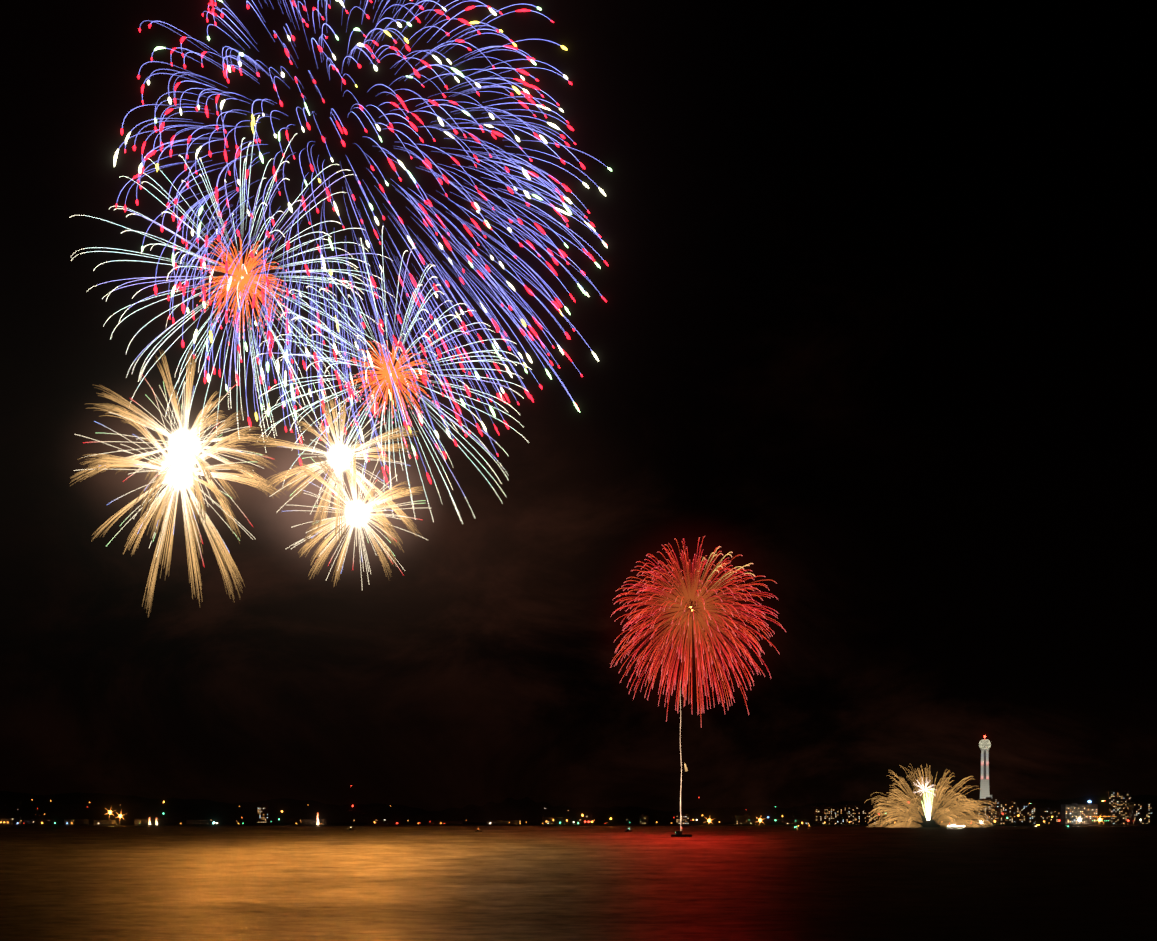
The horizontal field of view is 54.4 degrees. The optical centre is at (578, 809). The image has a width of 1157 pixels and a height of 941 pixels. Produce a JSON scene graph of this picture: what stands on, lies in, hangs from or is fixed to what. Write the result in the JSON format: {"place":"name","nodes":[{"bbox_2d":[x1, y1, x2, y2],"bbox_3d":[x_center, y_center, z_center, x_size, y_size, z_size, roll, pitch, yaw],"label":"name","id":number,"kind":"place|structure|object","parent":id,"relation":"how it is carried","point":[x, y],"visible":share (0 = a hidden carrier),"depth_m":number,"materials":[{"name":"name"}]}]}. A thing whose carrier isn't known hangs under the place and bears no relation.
{"place":"outdoors","nodes":[
{"label":"outdoors","id":0,"kind":"place"},
{"bbox_2d":[286,445,426,584],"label":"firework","id":1,"kind":"object","parent":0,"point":[321,530],"depth_m":772.91},
{"bbox_2d":[0,811,1156,940],"bbox_3d":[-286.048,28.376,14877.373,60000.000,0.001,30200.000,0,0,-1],"label":"sea water","id":2,"kind":"structure","parent":0,"point":[522,883],"depth_m":434.46,"materials":[{"name":"black liquid"}]},
{"bbox_2d":[671,831,691,836],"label":"barge","id":3,"kind":"object","parent":2,"relation":"on","point":[678,834],"visible":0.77,"depth_m":1180.83,"materials":[{"name":"grey"}]},
{"bbox_2d":[864,765,995,827],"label":"firework","id":4,"kind":"object","parent":2,"relation":"in","point":[929,807],"visible":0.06,"depth_m":1839.26},
{"bbox_2d":[921,820,943,826],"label":"barge","id":5,"kind":"object","parent":2,"relation":"on","point":[930,823],"visible":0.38,"depth_m":1838.87,"materials":[{"name":"grey"}]},
{"bbox_2d":[946,819,963,828],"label":"ferry boat","id":6,"kind":"object","parent":2,"relation":"on","point":[953,827],"visible":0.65,"depth_m":1689.99,"materials":[{"name":"grey paint"}]},
{"bbox_2d":[0,791,1156,821],"bbox_3d":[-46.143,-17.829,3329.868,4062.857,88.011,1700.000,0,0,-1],"label":"hills","id":7,"kind":"structure","parent":0,"point":[60,807],"depth_m":2908.32,"materials":[{"name":"black"}]},
{"bbox_2d":[0,0,1156,810],"label":"sky","id":8,"kind":"structure","parent":0,"point":[876,328],"materials":[{"name":"black"}]},
{"bbox_2d":[17,812,1156,824],"bbox_3d":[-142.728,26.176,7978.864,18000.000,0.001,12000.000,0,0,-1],"label":"shore ground","id":9,"kind":"structure","parent":0,"point":[464,823],"depth_m":2186.00,"materials":[{"name":"black"}]},
{"bbox_2d":[0,819,16,824],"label":"building","id":10,"kind":"structure","parent":9,"relation":"on","point":[12,821],"depth_m":1999.53,"materials":[{"name":"black"}]},
{"bbox_2d":[24,820,53,824],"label":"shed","id":11,"kind":"structure","parent":9,"relation":"on","point":[38,822],"depth_m":2015.45,"materials":[{"name":"black"}]},
{"bbox_2d":[64,819,92,824],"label":"building","id":12,"kind":"structure","parent":9,"relation":"on","point":[82,821],"depth_m":2031.79,"materials":[{"name":"black"}]},
{"bbox_2d":[94,820,120,824],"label":"building","id":13,"kind":"structure","parent":9,"relation":"on","point":[108,822],"depth_m":2003.12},
{"bbox_2d":[134,819,166,824],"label":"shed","id":14,"kind":"structure","parent":9,"relation":"on","point":[152,821],"depth_m":2019.58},
{"bbox_2d":[186,820,212,823],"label":"building","id":15,"kind":"structure","parent":9,"relation":"on","point":[199,821],"depth_m":2036.30,"materials":[{"name":"black"}]},
{"bbox_2d":[257,804,270,822],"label":"building","id":16,"kind":"structure","parent":9,"relation":"on","point":[266,810],"depth_m":2267.41,"materials":[{"name":"concrete"}]},
{"bbox_2d":[302,819,326,824],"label":"building","id":17,"kind":"structure","parent":9,"relation":"on","point":[312,821],"depth_m":2010.67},
{"bbox_2d":[371,820,394,824],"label":"building","id":18,"kind":"structure","parent":9,"relation":"on","point":[385,822],"depth_m":2028.21,"materials":[{"name":"black"}]},
{"bbox_2d":[428,821,462,823],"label":"building","id":19,"kind":"structure","parent":9,"relation":"on","point":[445,822],"depth_m":2045.53,"materials":[{"name":"black"}]},
{"bbox_2d":[486,820,519,824],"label":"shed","id":20,"kind":"structure","parent":9,"relation":"on","point":[504,822],"depth_m":2017.68,"materials":[{"name":"black"}]},
{"bbox_2d":[543,817,570,824],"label":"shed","id":21,"kind":"structure","parent":9,"relation":"on","point":[556,821],"depth_m":2034.68,"materials":[{"name":"black"}]},
{"bbox_2d":[0,785,1140,832],"bbox_3d":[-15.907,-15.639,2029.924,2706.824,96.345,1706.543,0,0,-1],"label":"shore lamps","id":22,"kind":"object","parent":9,"relation":"on","point":[709,820],"visible":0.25,"depth_m":2003.89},
{"bbox_2d":[0,825,1156,825],"bbox_3d":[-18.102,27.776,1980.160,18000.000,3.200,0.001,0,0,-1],"label":"quay wall","id":23,"kind":"structure","parent":9,"relation":"attached to","point":[546,825],"depth_m":1978.78,"materials":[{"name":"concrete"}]},
{"bbox_2d":[577,811,592,823],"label":"building","id":24,"kind":"structure","parent":9,"relation":"on","point":[582,819],"depth_m":2080.83,"materials":[{"name":"concrete"}]},
{"bbox_2d":[638,814,648,823],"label":"building","id":25,"kind":"structure","parent":9,"relation":"on","point":[641,818],"depth_m":2083.04,"materials":[{"name":"concrete"}]},
{"bbox_2d":[675,812,688,823],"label":"building","id":26,"kind":"structure","parent":9,"relation":"on","point":[683,819],"depth_m":2084.60,"materials":[{"name":"concrete"}]},
{"bbox_2d":[734,814,753,823],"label":"building","id":27,"kind":"structure","parent":9,"relation":"on","point":[745,819],"depth_m":2086.99,"materials":[{"name":"concrete"}]},
{"bbox_2d":[768,819,809,823],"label":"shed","id":28,"kind":"structure","parent":9,"relation":"on","point":[790,821],"depth_m":2058.60,"materials":[{"name":"black"}]},
{"bbox_2d":[813,805,838,823],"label":"apartment","id":29,"kind":"structure","parent":9,"relation":"on","point":[822,809],"depth_m":2050.01,"materials":[{"name":"concrete"}]},
{"bbox_2d":[838,803,859,823],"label":"apartment","id":30,"kind":"structure","parent":9,"relation":"on","point":[844,816],"depth_m":2081.01,"materials":[{"name":"concrete"}]},
{"bbox_2d":[860,807,877,823],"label":"apartment","id":31,"kind":"structure","parent":9,"relation":"on","point":[864,817],"depth_m":2132.07,"materials":[{"name":"concrete"}]},
{"bbox_2d":[880,816,909,824],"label":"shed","id":32,"kind":"structure","parent":9,"relation":"on","point":[883,819],"depth_m":2032.33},
{"bbox_2d":[979,735,991,798],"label":"observation tower","id":33,"kind":"structure","parent":9,"relation":"on","point":[984,745],"depth_m":2104.12,"materials":[{"name":"grey"}]},
{"bbox_2d":[974,797,998,823],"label":"apartment building","id":34,"kind":"structure","parent":9,"relation":"on","point":[994,807],"depth_m":2036.08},
{"bbox_2d":[999,799,1015,823],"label":"apartment building","id":35,"kind":"structure","parent":9,"relation":"on","point":[1009,803],"depth_m":2066.97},
{"bbox_2d":[1016,802,1035,823],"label":"apartment building","id":36,"kind":"structure","parent":9,"relation":"on","point":[1029,808],"depth_m":2097.96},
{"bbox_2d":[1036,807,1059,823],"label":"building","id":37,"kind":"structure","parent":9,"relation":"on","point":[1045,817],"depth_m":2119.11,"materials":[{"name":"concrete"}]},
{"bbox_2d":[1061,803,1097,823],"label":"building","id":38,"kind":"structure","parent":9,"relation":"on","point":[1089,810],"depth_m":2049.66,"materials":[{"name":"paint"}]},
{"bbox_2d":[1104,789,1130,823],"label":"highrise","id":39,"kind":"structure","parent":9,"relation":"on","point":[1109,814],"depth_m":2081.43,"materials":[{"name":"concrete"}]},
{"bbox_2d":[1128,801,1151,823],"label":"building","id":40,"kind":"structure","parent":9,"relation":"on","point":[1144,811],"depth_m":2062.14,"materials":[{"name":"concrete"}]},
{"bbox_2d":[610,536,784,830],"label":"firework","id":41,"kind":"object","parent":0,"point":[703,610],"visible":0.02,"depth_m":1174.88},
{"bbox_2d":[258,794,1151,826],"bbox_3d":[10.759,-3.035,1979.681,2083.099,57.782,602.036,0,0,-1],"label":"lit windows","id":42,"kind":"structure","parent":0,"point":[953,825],"depth_m":2080.91,"materials":[{"name":"glass"}]},
{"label":"lit smoke drift","id":43,"kind":"object","parent":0,"visible":0},
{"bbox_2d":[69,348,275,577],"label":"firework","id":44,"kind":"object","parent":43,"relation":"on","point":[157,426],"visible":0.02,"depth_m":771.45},
{"bbox_2d":[74,382,282,616],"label":"firework","id":45,"kind":"object","parent":43,"relation":"on","point":[151,437],"visible":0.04,"depth_m":767.21},
{"bbox_2d":[113,0,611,497],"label":"firework","id":46,"kind":"object","parent":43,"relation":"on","point":[527,95],"visible":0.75,"depth_m":763.68},
{"bbox_2d":[69,115,397,449],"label":"firework","id":47,"kind":"object","parent":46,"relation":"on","point":[239,274],"visible":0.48,"depth_m":771.48},
{"bbox_2d":[253,227,531,521],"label":"firework","id":48,"kind":"object","parent":43,"relation":"on","point":[385,373],"visible":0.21,"depth_m":774.46},
{"bbox_2d":[246,377,422,551],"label":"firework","id":49,"kind":"object","parent":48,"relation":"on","point":[271,442],"depth_m":772.75}
]}

